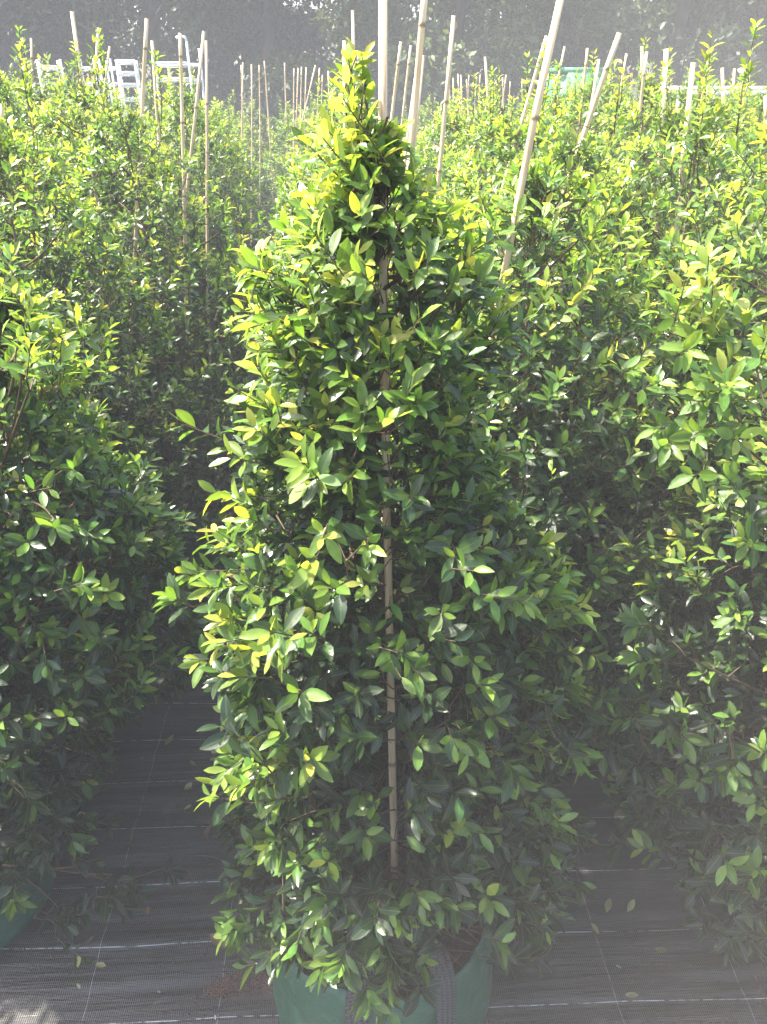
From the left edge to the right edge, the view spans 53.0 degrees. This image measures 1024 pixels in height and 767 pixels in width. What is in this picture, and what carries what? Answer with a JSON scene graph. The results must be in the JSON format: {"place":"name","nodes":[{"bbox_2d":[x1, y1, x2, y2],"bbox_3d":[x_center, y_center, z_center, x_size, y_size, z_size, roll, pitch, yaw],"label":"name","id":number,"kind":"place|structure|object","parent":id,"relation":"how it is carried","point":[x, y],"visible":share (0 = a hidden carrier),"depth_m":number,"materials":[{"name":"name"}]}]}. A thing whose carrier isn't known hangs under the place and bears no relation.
{"place":"outdoors","nodes":[
{"label":"outdoors","id":0,"kind":"place"},
{"bbox_2d":[7,0,710,100],"label":"sky","id":1,"kind":"structure","parent":0,"point":[636,89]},
{"bbox_2d":[144,101,644,193],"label":"ground","id":2,"kind":"structure","parent":0,"point":[281,120],"depth_m":81.12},
{"bbox_2d":[0,2,82,122],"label":"broadleaf tree","id":3,"kind":"object","parent":2,"relation":"on","point":[12,61],"visible":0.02,"depth_m":15.25,"materials":[{"name":"green plant"}]},
{"bbox_2d":[0,0,150,121],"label":"broadleaf tree","id":4,"kind":"object","parent":2,"relation":"on","point":[29,17],"visible":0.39,"depth_m":12.43,"materials":[{"name":"green plant"}]},
{"bbox_2d":[20,0,240,169],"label":"broadleaf tree","id":5,"kind":"object","parent":2,"relation":"on","point":[140,59],"visible":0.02,"depth_m":15.86,"materials":[{"name":"green plant"}]},
{"bbox_2d":[42,0,303,174],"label":"broadleaf tree","id":6,"kind":"object","parent":2,"relation":"on","point":[156,13],"visible":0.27,"depth_m":13.55,"materials":[{"name":"green plant"}]},
{"bbox_2d":[104,0,338,145],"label":"broadleaf tree","id":7,"kind":"object","parent":2,"relation":"on","point":[225,59],"visible":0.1,"depth_m":15.21,"materials":[{"name":"green plant"}]},
{"bbox_2d":[163,0,419,191],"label":"broadleaf tree","id":8,"kind":"object","parent":2,"relation":"on","point":[195,14],"visible":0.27,"depth_m":12.56,"materials":[{"name":"green plant"}]},
{"bbox_2d":[275,0,476,125],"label":"broadleaf tree","id":9,"kind":"object","parent":2,"relation":"on","point":[314,51],"visible":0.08,"depth_m":15.24,"materials":[{"name":"green plant"}]},
{"bbox_2d":[0,206,766,1023],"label":"woven weed-control fabric","id":10,"kind":"object","parent":2,"relation":"on","point":[674,986],"visible":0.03,"depth_m":1.65,"materials":[{"name":"fabric"}]},
{"bbox_2d":[0,66,67,232],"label":"potted shrub","id":11,"kind":"object","parent":10,"relation":"on","point":[21,114],"depth_m":4.08,"materials":[{"name":"green plant"}]},
{"bbox_2d":[36,59,67,117],"bbox_3d":[-4.797,-5.599,11.516,0.325,2.020,0.520,-13,31,-22],"label":"plant trolley","id":12,"kind":"object","parent":10,"relation":"on","point":[52,68],"visible":0.15,"depth_m":10.98,"materials":[{"name":"white metal"}]},
{"bbox_2d":[0,129,118,538],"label":"potted shrub","id":13,"kind":"object","parent":10,"relation":"on","point":[28,190],"visible":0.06,"depth_m":2.67,"materials":[{"name":"green plant"}]},
{"bbox_2d":[0,25,118,408],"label":"potted shrub","id":14,"kind":"object","parent":10,"relation":"on","point":[5,88],"visible":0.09,"depth_m":2.89,"materials":[{"name":"green plant"}]},
{"bbox_2d":[0,54,146,313],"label":"potted shrub","id":15,"kind":"object","parent":10,"relation":"on","point":[38,98],"visible":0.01,"depth_m":3.32,"materials":[{"name":"green plant"}]},
{"bbox_2d":[0,259,177,825],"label":"potted shrub","id":16,"kind":"object","parent":10,"relation":"on","point":[11,523],"visible":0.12,"depth_m":1.64,"materials":[{"name":"green plant"}]},
{"bbox_2d":[5,53,187,359],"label":"potted shrub","id":17,"kind":"object","parent":10,"relation":"on","point":[49,70],"visible":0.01,"depth_m":3.67,"materials":[{"name":"green plant"}]},
{"bbox_2d":[0,43,209,681],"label":"potted shrub","id":18,"kind":"object","parent":10,"relation":"on","point":[68,249],"visible":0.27,"depth_m":1.93,"materials":[{"name":"green plant"}]},
{"bbox_2d":[98,59,123,102],"bbox_3d":[-4.013,-5.715,11.719,0.205,2.030,0.520,-1,29,-2],"label":"plant trolley","id":19,"kind":"object","parent":10,"relation":"on","point":[111,68],"visible":0.14,"depth_m":11.22,"materials":[{"name":"white metal"}]},
{"bbox_2d":[0,25,227,519],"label":"potted shrub","id":20,"kind":"object","parent":10,"relation":"on","point":[83,104],"visible":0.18,"depth_m":2.63,"materials":[{"name":"green plant"}]},
{"bbox_2d":[70,11,129,440],"bbox_3d":[-1.044,-0.880,2.919,0.032,1.714,0.024,-1,29,-5],"label":"bamboo stake","id":21,"kind":"object","parent":20,"relation":"in","point":[77,46],"visible":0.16,"depth_m":2.57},
{"bbox_2d":[159,31,204,442],"bbox_3d":[-0.801,-0.873,2.961,0.022,1.708,0.023,23,28,15],"label":"bamboo stake","id":22,"kind":"object","parent":20,"relation":"in","point":[195,109],"visible":0.41,"depth_m":2.69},
{"bbox_2d":[26,54,218,466],"bbox_3d":[-1.152,-0.968,3.313,0.792,1.733,0.873,20,35,32],"label":"potted shrub","id":23,"kind":"object","parent":10,"relation":"on","point":[104,202],"visible":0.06,"depth_m":3.13,"materials":[{"name":"green plant"}]},
{"bbox_2d":[151,41,185,450],"bbox_3d":[-0.891,-1.006,3.218,0.020,1.651,0.023,12,30,16],"label":"bamboo stake","id":24,"kind":"object","parent":23,"relation":"in","point":[156,112],"visible":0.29,"depth_m":2.95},
{"bbox_2d":[205,41,213,421],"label":"bamboo stake","id":25,"kind":"object","parent":23,"relation":"in","point":[207,145],"visible":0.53,"depth_m":3.30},
{"bbox_2d":[0,240,252,972],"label":"potted shrub","id":26,"kind":"object","parent":10,"relation":"on","point":[32,838],"visible":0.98,"depth_m":1.23,"materials":[{"name":"green plant"}]},
{"bbox_2d":[115,59,146,134],"bbox_3d":[-3.579,-5.428,11.216,0.285,2.005,0.520,-5,29,-10],"label":"plant trolley","id":27,"kind":"object","parent":10,"relation":"on","point":[120,73],"visible":0.32,"depth_m":10.69,"materials":[{"name":"white metal"}]},
{"bbox_2d":[51,90,214,423],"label":"potted shrub","id":28,"kind":"object","parent":10,"relation":"on","point":[174,188],"visible":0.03,"depth_m":3.59,"materials":[{"name":"green plant"}]},
{"bbox_2d":[109,81,179,358],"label":"potted shrub","id":29,"kind":"object","parent":10,"relation":"on","point":[114,104],"depth_m":4.53,"materials":[{"name":"green plant"}]},
{"bbox_2d":[28,35,277,591],"bbox_3d":[-0.728,-0.539,2.519,0.940,1.739,0.852,-3,29,-5],"label":"potted shrub","id":30,"kind":"object","parent":10,"relation":"on","point":[199,495],"visible":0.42,"depth_m":2.35,"materials":[{"name":"green plant"}]},
{"bbox_2d":[123,18,148,453],"bbox_3d":[-0.828,-0.639,2.532,0.020,1.696,0.023,17,28,7],"label":"bamboo stake","id":31,"kind":"object","parent":30,"relation":"in","point":[142,104],"visible":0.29,"depth_m":2.25,"materials":[{"name":"wood"}]},
{"bbox_2d":[178,33,189,478],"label":"bamboo stake","id":32,"kind":"object","parent":30,"relation":"in","point":[182,117],"visible":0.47,"depth_m":2.54,"materials":[{"name":"wood"}]},
{"bbox_2d":[117,71,212,289],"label":"potted shrub","id":33,"kind":"object","parent":10,"relation":"on","point":[150,104],"visible":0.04,"depth_m":4.96,"materials":[{"name":"green plant"}]},
{"bbox_2d":[155,35,204,189],"bbox_3d":[-2.778,-5.368,10.834,0.505,2.266,0.720,1,29,3],"label":"plant trolley","id":34,"kind":"object","parent":10,"relation":"on","point":[189,79],"visible":0.23,"depth_m":10.27,"materials":[{"name":"metal"}]},
{"bbox_2d":[124,65,278,411],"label":"potted shrub","id":35,"kind":"object","parent":10,"relation":"on","point":[241,191],"visible":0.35,"depth_m":3.90,"materials":[{"name":"green plant"}]},
{"bbox_2d":[142,67,266,355],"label":"potted shrub","id":36,"kind":"object","parent":10,"relation":"on","point":[251,184],"visible":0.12,"depth_m":4.36,"materials":[{"name":"green plant"}]},
{"bbox_2d":[151,93,278,351],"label":"potted shrub","id":37,"kind":"object","parent":10,"relation":"on","point":[256,196],"visible":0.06,"depth_m":4.76,"materials":[{"name":"green plant"}]},
{"bbox_2d":[186,97,264,269],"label":"potted shrub","id":38,"kind":"object","parent":10,"relation":"on","point":[213,108],"visible":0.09,"depth_m":6.79,"materials":[{"name":"green plant"}]},
{"bbox_2d":[194,101,270,228],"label":"potted shrub","id":39,"kind":"object","parent":10,"relation":"on","point":[245,132],"visible":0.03,"depth_m":7.57,"materials":[{"name":"green plant"}]},
{"bbox_2d":[201,90,271,225],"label":"potted shrub","id":40,"kind":"object","parent":10,"relation":"on","point":[238,118],"visible":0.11,"depth_m":8.22,"materials":[{"name":"green plant"}]},
{"bbox_2d":[225,105,270,218],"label":"potted shrub","id":41,"kind":"object","parent":10,"relation":"on","point":[248,147],"visible":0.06,"depth_m":8.90,"materials":[{"name":"green plant"}]},
{"bbox_2d":[251,64,252,241],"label":"bamboo stake","id":42,"kind":"object","parent":10,"relation":"on","point":[251,130],"visible":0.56,"depth_m":6.32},
{"bbox_2d":[235,98,283,224],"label":"potted shrub","id":43,"kind":"object","parent":10,"relation":"on","point":[255,116],"visible":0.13,"depth_m":9.63,"materials":[{"name":"green plant"}]},
{"bbox_2d":[259,65,260,256],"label":"bamboo stake","id":44,"kind":"object","parent":10,"relation":"on","point":[260,138],"visible":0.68,"depth_m":7.24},
{"bbox_2d":[264,61,274,242],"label":"bamboo stake","id":45,"kind":"object","parent":10,"relation":"on","point":[268,128],"visible":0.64,"depth_m":7.17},
{"bbox_2d":[254,100,308,224],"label":"potted shrub","id":46,"kind":"object","parent":10,"relation":"on","point":[280,124],"visible":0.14,"depth_m":8.10,"materials":[{"name":"green plant"}]},
{"bbox_2d":[252,111,317,254],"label":"potted shrub","id":47,"kind":"object","parent":10,"relation":"on","point":[290,142],"visible":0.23,"depth_m":6.82,"materials":[{"name":"green plant"}]},
{"bbox_2d":[269,107,317,212],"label":"potted shrub","id":48,"kind":"object","parent":10,"relation":"on","point":[307,124],"visible":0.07,"depth_m":7.68,"materials":[{"name":"green plant"}]},
{"bbox_2d":[260,78,342,275],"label":"potted shrub","id":49,"kind":"object","parent":10,"relation":"on","point":[296,147],"visible":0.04,"depth_m":3.69,"materials":[{"name":"green plant"}]},
{"bbox_2d":[284,91,320,172],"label":"potted shrub","id":50,"kind":"object","parent":10,"relation":"on","point":[313,108],"visible":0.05,"depth_m":8.65,"materials":[{"name":"green plant"}]},
{"bbox_2d":[213,56,460,549],"bbox_3d":[-0.102,-0.446,2.396,0.848,1.693,0.780,-4,29,-7],"label":"potted shrub","id":51,"kind":"object","parent":10,"relation":"on","point":[285,202],"visible":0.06,"depth_m":2.15,"materials":[{"name":"green plant"}]},
{"bbox_2d":[432,15,455,218],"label":"bamboo stake","id":52,"kind":"object","parent":51,"relation":"in","point":[446,96],"visible":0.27,"depth_m":1.95,"materials":[{"name":"wood"}]},
{"bbox_2d":[253,37,449,397],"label":"potted shrub","id":53,"kind":"object","parent":10,"relation":"on","point":[313,121],"visible":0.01,"depth_m":2.42,"materials":[{"name":"green plant"}]},
{"bbox_2d":[263,61,445,343],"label":"potted shrub","id":54,"kind":"object","parent":10,"relation":"on","point":[284,179],"visible":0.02,"depth_m":2.97,"materials":[{"name":"green plant"}]},
{"bbox_2d":[390,42,401,119],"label":"bamboo stake","id":55,"kind":"object","parent":54,"relation":"in","point":[396,81],"visible":0.23,"depth_m":2.84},
{"bbox_2d":[401,45,411,124],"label":"bamboo stake","id":56,"kind":"object","parent":54,"relation":"in","point":[407,76],"visible":0.19,"depth_m":3.02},
{"bbox_2d":[13,698,727,1023],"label":"dirt","id":57,"kind":"structure","parent":10,"relation":"on","point":[231,988],"depth_m":1.57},
{"bbox_2d":[221,117,523,628],"bbox_3d":[-0.040,-0.161,2.010,0.764,1.561,0.782,-1,29,-2],"label":"potted shrub","id":58,"kind":"object","parent":10,"relation":"on","point":[276,250],"visible":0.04,"depth_m":1.75,"materials":[{"name":"green plant"}]},
{"bbox_2d":[414,55,424,149],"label":"bamboo stake","id":59,"kind":"object","parent":58,"relation":"in","point":[423,59],"visible":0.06,"depth_m":1.67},
{"bbox_2d":[495,32,621,399],"bbox_3d":[0.311,-0.346,2.063,0.027,1.650,0.020,15,27,-3],"label":"bamboo stake","id":60,"kind":"object","parent":58,"relation":"in","point":[606,69],"visible":0.17,"depth_m":1.74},
{"bbox_2d":[152,37,607,1023],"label":"potted shrub","id":61,"kind":"object","parent":10,"relation":"on","point":[352,931],"visible":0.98,"depth_m":0.95,"materials":[{"name":"green plant"}]},
{"bbox_2d":[378,0,399,993],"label":"bamboo stake","id":62,"kind":"object","parent":61,"relation":"in","point":[382,71],"visible":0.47,"depth_m":0.98,"materials":[{"name":"wood"}]},
{"bbox_2d":[408,93,447,167],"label":"potted shrub","id":63,"kind":"object","parent":10,"relation":"on","point":[429,107],"visible":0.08,"depth_m":9.54,"materials":[{"name":"green plant"}]},
{"bbox_2d":[415,87,479,214],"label":"potted shrub","id":64,"kind":"object","parent":10,"relation":"on","point":[428,121],"visible":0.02,"depth_m":4.18,"materials":[{"name":"green plant"}]},
{"bbox_2d":[395,86,506,212],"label":"potted shrub","id":65,"kind":"object","parent":10,"relation":"on","point":[456,125],"visible":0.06,"depth_m":3.39,"materials":[{"name":"green plant"}]},
{"bbox_2d":[428,69,546,209],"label":"potted shrub","id":66,"kind":"object","parent":10,"relation":"on","point":[496,102],"visible":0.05,"depth_m":3.75,"materials":[{"name":"green plant"}]},
{"bbox_2d":[426,73,558,307],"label":"potted shrub","id":67,"kind":"object","parent":10,"relation":"on","point":[464,142],"visible":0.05,"depth_m":2.94,"materials":[{"name":"green plant"}]},
{"bbox_2d":[394,51,609,487],"bbox_3d":[0.392,-0.700,2.838,0.966,1.717,0.877,20,34,32],"label":"potted shrub","id":68,"kind":"object","parent":10,"relation":"on","point":[486,146],"visible":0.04,"depth_m":2.53,"materials":[{"name":"green plant"}]},
{"bbox_2d":[441,44,626,524],"bbox_3d":[0.413,-0.520,2.502,0.887,1.722,0.978,-4,29,-8],"label":"potted shrub","id":69,"kind":"object","parent":10,"relation":"on","point":[463,176],"visible":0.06,"depth_m":2.22,"materials":[{"name":"green plant"}]},
{"bbox_2d":[495,36,548,212],"bbox_3d":[0.267,-0.601,2.503,0.024,1.657,0.022,-15,39,-43],"label":"bamboo stake","id":70,"kind":"object","parent":69,"relation":"in","point":[531,87],"visible":0.21,"depth_m":2.19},
{"bbox_2d":[337,121,761,847],"bbox_3d":[0.294,0.048,1.627,0.843,1.560,0.801,-17,33,-28],"label":"potted shrub","id":71,"kind":"object","parent":10,"relation":"on","point":[553,459],"visible":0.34,"depth_m":1.32,"materials":[{"name":"green plant"}]},
{"bbox_2d":[388,82,413,294],"bbox_3d":[-0.029,-0.152,1.760,0.019,1.553,0.018,17,29,17],"label":"bamboo stake","id":72,"kind":"object","parent":71,"relation":"in","point":[405,152],"visible":0.02,"depth_m":1.46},
{"bbox_2d":[377,0,427,576],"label":"bamboo stake","id":73,"kind":"object","parent":71,"relation":"in","point":[418,62],"visible":0.1,"depth_m":1.26,"materials":[{"name":"wood"}]},
{"bbox_2d":[463,0,563,495],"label":"bamboo stake","id":74,"kind":"object","parent":71,"relation":"in","point":[534,117],"visible":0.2,"depth_m":1.20,"materials":[{"name":"wood"}]},
{"bbox_2d":[484,73,618,230],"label":"potted shrub","id":75,"kind":"object","parent":10,"relation":"on","point":[559,102],"visible":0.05,"depth_m":3.82,"materials":[{"name":"green plant"}]},
{"bbox_2d":[515,63,618,178],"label":"potted shrub","id":76,"kind":"object","parent":10,"relation":"on","point":[572,88],"visible":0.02,"depth_m":4.68,"materials":[{"name":"green plant"}]},
{"bbox_2d":[544,67,603,121],"bbox_3d":[2.663,-5.279,11.053,0.720,1.900,0.735,-1,29,-2],"label":"waste container","id":77,"kind":"object","parent":10,"relation":"on","point":[568,71],"visible":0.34,"depth_m":10.36,"materials":[{"name":"green paint"}]},
{"bbox_2d":[514,49,644,301],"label":"potted shrub","id":78,"kind":"object","parent":10,"relation":"on","point":[588,86],"visible":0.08,"depth_m":3.34,"materials":[{"name":"green plant"}]},
{"bbox_2d":[575,48,588,168],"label":"bamboo stake","id":79,"kind":"object","parent":78,"relation":"in","point":[584,77],"visible":0.24,"depth_m":3.37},
{"bbox_2d":[440,51,760,684],"bbox_3d":[0.465,-0.252,2.053,0.898,1.681,0.862,-2,29,-4],"label":"potted shrub","id":80,"kind":"object","parent":10,"relation":"on","point":[585,144],"visible":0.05,"depth_m":1.74,"materials":[{"name":"green plant"}]},
{"bbox_2d":[556,50,647,174],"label":"potted shrub","id":81,"kind":"object","parent":10,"relation":"on","point":[606,91],"visible":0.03,"depth_m":4.22,"materials":[{"name":"green plant"}]},
{"bbox_2d":[571,73,652,198],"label":"potted shrub","id":82,"kind":"object","parent":10,"relation":"on","point":[623,99],"visible":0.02,"depth_m":3.83,"materials":[{"name":"green plant"}]},
{"bbox_2d":[540,46,725,398],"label":"potted shrub","id":83,"kind":"object","parent":10,"relation":"on","point":[634,119],"visible":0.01,"depth_m":2.67,"materials":[{"name":"green plant"}]},
{"bbox_2d":[624,52,647,240],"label":"bamboo stake","id":84,"kind":"object","parent":83,"relation":"in","point":[643,79],"visible":0.17,"depth_m":2.66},
{"bbox_2d":[512,18,766,682],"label":"potted shrub","id":85,"kind":"object","parent":10,"relation":"on","point":[706,147],"visible":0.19,"depth_m":1.76,"materials":[{"name":"green plant"}]},
{"bbox_2d":[656,63,695,495],"bbox_3d":[0.777,-0.352,2.131,0.023,1.547,0.020,-11,29,-9],"label":"bamboo stake","id":86,"kind":"object","parent":85,"relation":"in","point":[689,94],"visible":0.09,"depth_m":1.81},
{"bbox_2d":[526,59,766,532],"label":"potted shrub","id":87,"kind":"object","parent":10,"relation":"on","point":[670,122],"visible":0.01,"depth_m":2.17,"materials":[{"name":"green plant"}]},
{"bbox_2d":[652,49,668,335],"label":"bamboo stake","id":88,"kind":"object","parent":87,"relation":"in","point":[666,55],"visible":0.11,"depth_m":2.18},
{"bbox_2d":[580,37,717,372],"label":"potted shrub","id":89,"kind":"object","parent":10,"relation":"on","point":[634,104],"visible":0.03,"depth_m":2.96,"materials":[{"name":"green plant"}]},
{"bbox_2d":[562,224,766,1001],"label":"potted shrub","id":90,"kind":"object","parent":10,"relation":"on","point":[739,893],"visible":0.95,"depth_m":1.21,"materials":[{"name":"green plant"}]},
{"bbox_2d":[620,67,712,179],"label":"potted shrub","id":91,"kind":"object","parent":10,"relation":"on","point":[684,94],"visible":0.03,"depth_m":4.39,"materials":[{"name":"green plant"}]},
{"bbox_2d":[567,120,766,812],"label":"potted shrub","id":92,"kind":"object","parent":10,"relation":"on","point":[758,247],"visible":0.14,"depth_m":1.52,"materials":[{"name":"green plant"}]},
{"bbox_2d":[609,49,760,271],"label":"potted shrub","id":93,"kind":"object","parent":10,"relation":"on","point":[693,111],"visible":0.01,"depth_m":3.03,"materials":[{"name":"green plant"}]},
{"bbox_2d":[659,86,766,110],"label":"potting bench","id":94,"kind":"object","parent":10,"relation":"on","point":[725,90],"visible":0.04,"depth_m":9.53,"materials":[{"name":"white metal"}]},
{"bbox_2d":[665,110,766,426],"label":"potted shrub","id":95,"kind":"object","parent":10,"relation":"on","point":[746,158],"visible":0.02,"depth_m":2.76,"materials":[{"name":"green plant"}]},
{"bbox_2d":[671,80,765,227],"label":"potted shrub","id":96,"kind":"object","parent":10,"relation":"on","point":[748,114],"visible":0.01,"depth_m":3.36,"materials":[{"name":"green plant"}]},
{"bbox_2d":[682,82,766,231],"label":"potted shrub","id":97,"kind":"object","parent":10,"relation":"on","point":[760,103],"visible":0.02,"depth_m":3.58,"materials":[{"name":"green plant"}]},
{"bbox_2d":[688,169,766,591],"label":"potted shrub","id":98,"kind":"object","parent":10,"relation":"on","point":[754,182],"visible":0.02,"depth_m":2.39,"materials":[{"name":"green plant"}]},
{"bbox_2d":[718,67,763,171],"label":"potted shrub","id":99,"kind":"object","parent":10,"relation":"on","point":[727,99],"visible":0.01,"depth_m":4.03,"materials":[{"name":"green plant"}]},
{"bbox_2d":[309,0,562,142],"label":"broadleaf tree","id":100,"kind":"object","parent":2,"relation":"on","point":[434,80],"visible":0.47,"depth_m":12.21,"materials":[{"name":"green plant"}]},
{"bbox_2d":[367,0,525,105],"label":"broadleaf tree","id":101,"kind":"object","parent":2,"relation":"on","point":[472,56],"visible":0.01,"depth_m":15.37,"materials":[{"name":"green plant"}]},
{"bbox_2d":[428,0,640,113],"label":"broadleaf tree","id":102,"kind":"object","parent":2,"relation":"on","point":[515,85],"visible":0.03,"depth_m":15.74,"materials":[{"name":"green plant"}]},
{"bbox_2d":[422,0,647,132],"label":"broadleaf tree","id":103,"kind":"object","parent":2,"relation":"on","point":[572,8],"visible":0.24,"depth_m":12.60,"materials":[{"name":"green plant"}]},
{"bbox_2d":[520,0,766,130],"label":"broadleaf tree","id":104,"kind":"object","parent":2,"relation":"on","point":[677,39],"visible":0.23,"depth_m":12.17,"materials":[{"name":"green plant"}]},
{"bbox_2d":[574,7,755,103],"bbox_3d":[5.870,-11.245,16.509,4.568,7.300,5.228,21,35,34],"label":"broadleaf tree","id":105,"kind":"object","parent":2,"relation":"on","point":[657,59],"visible":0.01,"depth_m":16.11,"materials":[{"name":"green plant"}]},
{"bbox_2d":[645,0,766,104],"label":"broadleaf tree","id":106,"kind":"object","parent":2,"relation":"on","point":[701,5],"visible":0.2,"depth_m":13.84,"materials":[{"name":"green plant"}]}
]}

